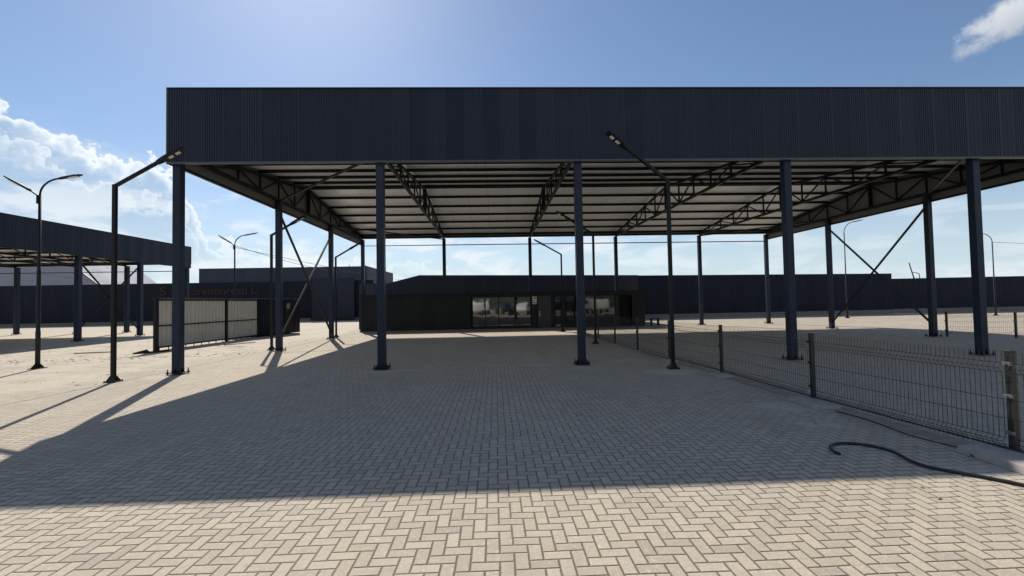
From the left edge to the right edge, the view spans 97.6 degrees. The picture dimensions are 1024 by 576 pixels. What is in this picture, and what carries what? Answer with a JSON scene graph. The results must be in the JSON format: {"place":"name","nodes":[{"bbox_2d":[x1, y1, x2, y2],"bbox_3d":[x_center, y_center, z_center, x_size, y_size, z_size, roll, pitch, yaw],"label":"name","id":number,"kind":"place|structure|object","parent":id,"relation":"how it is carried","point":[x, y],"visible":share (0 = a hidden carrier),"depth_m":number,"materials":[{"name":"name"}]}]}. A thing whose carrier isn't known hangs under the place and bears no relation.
{"place":"outdoors","nodes":[
{"label":"outdoors","id":0,"kind":"place"},
{"bbox_2d":[0,266,156,285],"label":"gable shed","id":1,"kind":"structure","parent":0,"point":[47,278],"depth_m":72.50,"materials":[{"name":"grey metal"}]},
{"bbox_2d":[0,280,372,326],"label":"boundary wall","id":2,"kind":"structure","parent":0,"point":[57,305],"depth_m":48.87,"materials":[{"name":"metal"}]},
{"bbox_2d":[160,287,166,295],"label":"wall lettering","id":3,"kind":"object","parent":2,"relation":"attached to","point":[165,292],"depth_m":49.05,"materials":[{"name":"orange paint"}]},
{"bbox_2d":[191,287,258,294],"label":"wall lettering","id":4,"kind":"object","parent":2,"relation":"attached to","point":[214,290],"depth_m":49.27,"materials":[{"name":"orange paint"}]},
{"bbox_2d":[0,311,1023,575],"bbox_3d":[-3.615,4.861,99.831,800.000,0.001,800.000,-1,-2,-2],"label":"ground","id":5,"kind":"structure","parent":0,"point":[492,453],"depth_m":4.96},
{"bbox_2d":[3,174,82,369],"bbox_3d":[-13.847,-0.514,13.357,1.874,5.801,0.538,-1,-2,-17],"label":"street lamp","id":6,"kind":"object","parent":5,"relation":"on","point":[37,365],"visible":1,"depth_m":13.33,"materials":[{"name":"grey metal"}]},
{"bbox_2d":[0,212,190,341],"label":"canopy","id":7,"kind":"object","parent":5,"relation":"on","point":[78,248],"visible":0.88,"depth_m":26.75,"materials":[{"name":"grey metal"}]},
{"bbox_2d":[103,147,184,382],"bbox_3d":[-8.806,-0.617,10.772,1.625,5.661,0.291,-1,-2,-10],"label":"light pole","id":8,"kind":"object","parent":5,"relation":"on","point":[113,376],"visible":1,"depth_m":10.64,"materials":[{"name":"black metal"}]},
{"bbox_2d":[132,349,169,353],"bbox_3d":[-14.011,2.441,17.402,1.136,0.150,0.388,0,-2,-40],"label":"scrap board","id":9,"kind":"object","parent":5,"relation":"on","point":[143,351],"visible":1,"depth_m":17.22,"materials":[{"name":"wood"}]},
{"bbox_2d":[0,332,359,405],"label":"kerb row","id":10,"kind":"object","parent":5,"relation":"on","point":[139,376],"visible":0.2,"depth_m":10.91,"materials":[{"name":"grey concrete"}]},
{"bbox_2d":[153,298,258,350],"bbox_3d":[-14.371,1.574,21.608,0.150,2.155,6.997,-1,-2,2],"label":"sheet fence","id":11,"kind":"object","parent":5,"relation":"on","point":[226,319],"visible":0.9,"depth_m":21.26,"materials":[{"name":"white metal"}]},
{"bbox_2d":[218,232,257,297],"bbox_3d":[-15.480,-0.184,25.443,2.006,5.945,0.563,-1,-2,-17],"label":"street lamp","id":12,"kind":"object","parent":5,"relation":"on","point":[234,248],"visible":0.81,"depth_m":25.48,"materials":[{"name":"grey metal"}]},
{"bbox_2d":[237,246,366,271],"bbox_3d":[-17.100,-2.214,42.496,0.025,1.315,34.033,-1,-2,-5],"label":"overhead wire","id":13,"kind":"object","parent":12,"relation":"attached to","point":[287,261],"visible":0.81,"depth_m":32.00,"materials":[{"name":"black metal"}]},
{"bbox_2d":[235,247,398,279],"bbox_3d":[-11.511,-1.169,50.175,0.025,0.938,50.062,-1,-2,10],"label":"overhead wire","id":14,"kind":"object","parent":12,"relation":"attached to","point":[305,262],"visible":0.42,"depth_m":30.82,"materials":[{"name":"black metal"}]},
{"bbox_2d":[224,298,299,335],"bbox_3d":[-14.939,1.709,27.056,2.400,2.120,3.449,-1,-2,11],"label":"container hut","id":15,"kind":"object","parent":5,"relation":"on","point":[293,326],"visible":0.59,"depth_m":26.26,"materials":[{"name":"metal"}]},
{"bbox_2d":[284,301,294,331],"bbox_3d":[-13.651,1.761,27.543,0.029,1.880,0.930,-1,-2,11],"label":"door","id":16,"kind":"structure","parent":15,"relation":"in","point":[288,305],"depth_m":27.51,"materials":[{"name":"metal"}]},
{"bbox_2d":[267,215,305,350],"bbox_3d":[-8.854,-0.223,17.655,1.482,5.300,0.260,-1,-2,-2],"label":"light pole","id":17,"kind":"object","parent":5,"relation":"on","point":[295,221],"visible":0.88,"depth_m":17.60,"materials":[{"name":"black metal"}]},
{"bbox_2d":[199,265,392,283],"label":"warehouse","id":18,"kind":"structure","parent":5,"relation":"on","point":[215,275],"depth_m":59.01,"materials":[{"name":"metal"}]},
{"bbox_2d":[311,278,354,319],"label":"sheet gate","id":19,"kind":"structure","parent":5,"relation":"on","point":[345,298],"depth_m":49.29,"materials":[{"name":"metal"}]},
{"bbox_2d":[334,242,359,336],"bbox_3d":[-8.828,0.092,24.003,1.452,5.060,0.260,-1,-2,-2],"label":"light pole","id":20,"kind":"object","parent":5,"relation":"on","point":[350,248],"visible":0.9,"depth_m":23.95,"materials":[{"name":"black metal"}]},
{"bbox_2d":[359,275,637,329],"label":"store building","id":21,"kind":"structure","parent":5,"relation":"on","point":[433,284],"depth_m":30.99,"materials":[{"name":"metal"}]},
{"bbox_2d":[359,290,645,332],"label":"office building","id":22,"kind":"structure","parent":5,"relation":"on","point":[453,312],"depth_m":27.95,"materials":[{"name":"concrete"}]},
{"bbox_2d":[471,296,531,326],"bbox_3d":[-0.641,1.461,27.963,3.740,1.865,0.060,-1,-2,-2],"label":"window","id":23,"kind":"structure","parent":22,"relation":"in","point":[485,311],"depth_m":27.97,"materials":[{"name":"clear glass"}]},
{"bbox_2d":[538,296,550,327],"bbox_3d":[2.034,1.481,28.048,0.810,1.990,0.105,-1,-2,-2],"label":"door","id":24,"kind":"structure","parent":22,"relation":"in","point":[544,302],"depth_m":28.06,"materials":[{"name":"black paint"}]},
{"bbox_2d":[554,295,561,326],"bbox_3d":[2.888,1.459,28.092,0.480,1.985,0.060,-1,-2,-2],"label":"window","id":25,"kind":"structure","parent":22,"relation":"in","point":[557,309],"depth_m":28.09,"materials":[{"name":"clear glass"}]},
{"bbox_2d":[565,294,615,322],"bbox_3d":[4.944,1.314,28.172,3.200,1.765,0.060,-1,-2,-2],"label":"window","id":26,"kind":"structure","parent":22,"relation":"in","point":[605,305],"depth_m":28.19,"materials":[{"name":"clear glass"}]},
{"bbox_2d":[619,295,630,325],"bbox_3d":[7.142,1.439,28.613,0.860,1.940,0.030,-1,-2,-2],"label":"dark doorway","id":27,"kind":"structure","parent":22,"relation":"in","point":[624,300],"depth_m":28.60,"materials":[{"name":"black"}]},
{"bbox_2d":[0,335,1023,499],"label":"grit","id":28,"kind":"object","parent":5,"relation":"on","point":[132,358],"visible":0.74,"depth_m":10.74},
{"bbox_2d":[534,239,564,331],"bbox_3d":[2.100,-0.158,25.211,1.672,5.230,0.260,-1,-2,-2],"label":"light pole","id":29,"kind":"object","parent":5,"relation":"on","point":[562,330],"visible":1,"depth_m":25.20,"materials":[{"name":"black metal"}]},
{"bbox_2d":[556,211,599,343],"bbox_3d":[2.594,-0.435,17.809,1.602,5.310,0.260,-1,-2,-2],"label":"light pole","id":30,"kind":"object","parent":5,"relation":"on","point":[595,341],"visible":0.98,"depth_m":17.79,"materials":[{"name":"black metal"}]},
{"bbox_2d":[165,87,1023,374],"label":"canopy","id":31,"kind":"object","parent":5,"relation":"on","point":[380,165],"visible":0.99,"depth_m":12.38,"materials":[{"name":"grey metal"}]},
{"bbox_2d":[606,131,679,369],"bbox_3d":[3.180,-0.869,10.894,1.878,5.730,0.320,0,-2,-18],"label":"light pole","id":32,"kind":"object","parent":5,"relation":"on","point":[617,140],"visible":1,"depth_m":11.05,"materials":[{"name":"black metal"}]},
{"bbox_2d":[649,318,659,325],"bbox_3d":[9.358,2.218,29.386,0.600,0.470,0.360,-1,-2,-2],"label":"bench","id":33,"kind":"object","parent":5,"relation":"on","point":[654,318],"visible":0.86,"depth_m":29.26,"materials":[{"name":"metal"}]},
{"bbox_2d":[587,335,978,445],"bbox_3d":[4.682,1.957,10.592,0.507,0.001,27.011,-1,-2,-5],"label":"dirt strip","id":34,"kind":"object","parent":5,"relation":"on","point":[922,432],"visible":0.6,"depth_m":6.40,"materials":[{"name":"brown soil"}]},
{"bbox_2d":[572,313,1023,474],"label":"wire fence","id":35,"kind":"object","parent":34,"relation":"on","point":[1010,460],"visible":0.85,"depth_m":6.19,"materials":[{"name":"metal"}]},
{"bbox_2d":[586,334,1023,452],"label":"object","id":36,"kind":"object","parent":5,"relation":"on","point":[1006,447],"visible":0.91,"depth_m":6.21,"materials":[{"name":"grey concrete"}]},
{"bbox_2d":[843,220,861,317],"bbox_3d":[26.327,-1.493,34.447,1.712,7.570,0.300,-1,-2,-2],"label":"street lamp","id":37,"kind":"object","parent":5,"relation":"on","point":[847,316],"visible":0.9,"depth_m":34.38,"materials":[{"name":"grey metal"}]},
{"bbox_2d":[836,411,973,456],"bbox_3d":[4.837,1.780,5.650,0.089,0.033,1.955,-1,-2,-1],"label":"ground cable","id":38,"kind":"object","parent":5,"relation":"on","point":[902,432],"visible":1,"depth_m":5.51,"materials":[{"name":"black rubber"}]},
{"bbox_2d":[829,442,1023,486],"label":"hose","id":39,"kind":"object","parent":5,"relation":"on","point":[929,466],"visible":1,"depth_m":4.42,"materials":[{"name":"black rubber"}]},
{"bbox_2d":[944,312,1023,337],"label":"wire fence","id":40,"kind":"object","parent":5,"relation":"on","point":[1015,331],"visible":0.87,"depth_m":17.22,"materials":[{"name":"metal"}]},
{"bbox_2d":[983,233,999,315],"bbox_3d":[35.993,-1.094,34.087,1.672,6.394,0.300,-1,-2,-2],"label":"street lamp","id":41,"kind":"object","parent":5,"relation":"on","point":[995,309],"visible":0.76,"depth_m":34.05,"materials":[{"name":"grey metal"}]},
{"bbox_2d":[0,0,1023,282],"label":"sky","id":42,"kind":"structure","parent":0,"point":[83,83],"materials":[{"name":"blue"}]},
{"bbox_2d":[638,273,893,318],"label":"boundary wall","id":43,"kind":"structure","parent":0,"point":[733,295],"depth_m":40.31,"materials":[{"name":"metal"}]},
{"bbox_2d":[892,276,1023,312],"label":"boundary wall","id":44,"kind":"structure","parent":0,"point":[953,294],"depth_m":41.61,"materials":[{"name":"metal"}]}
]}

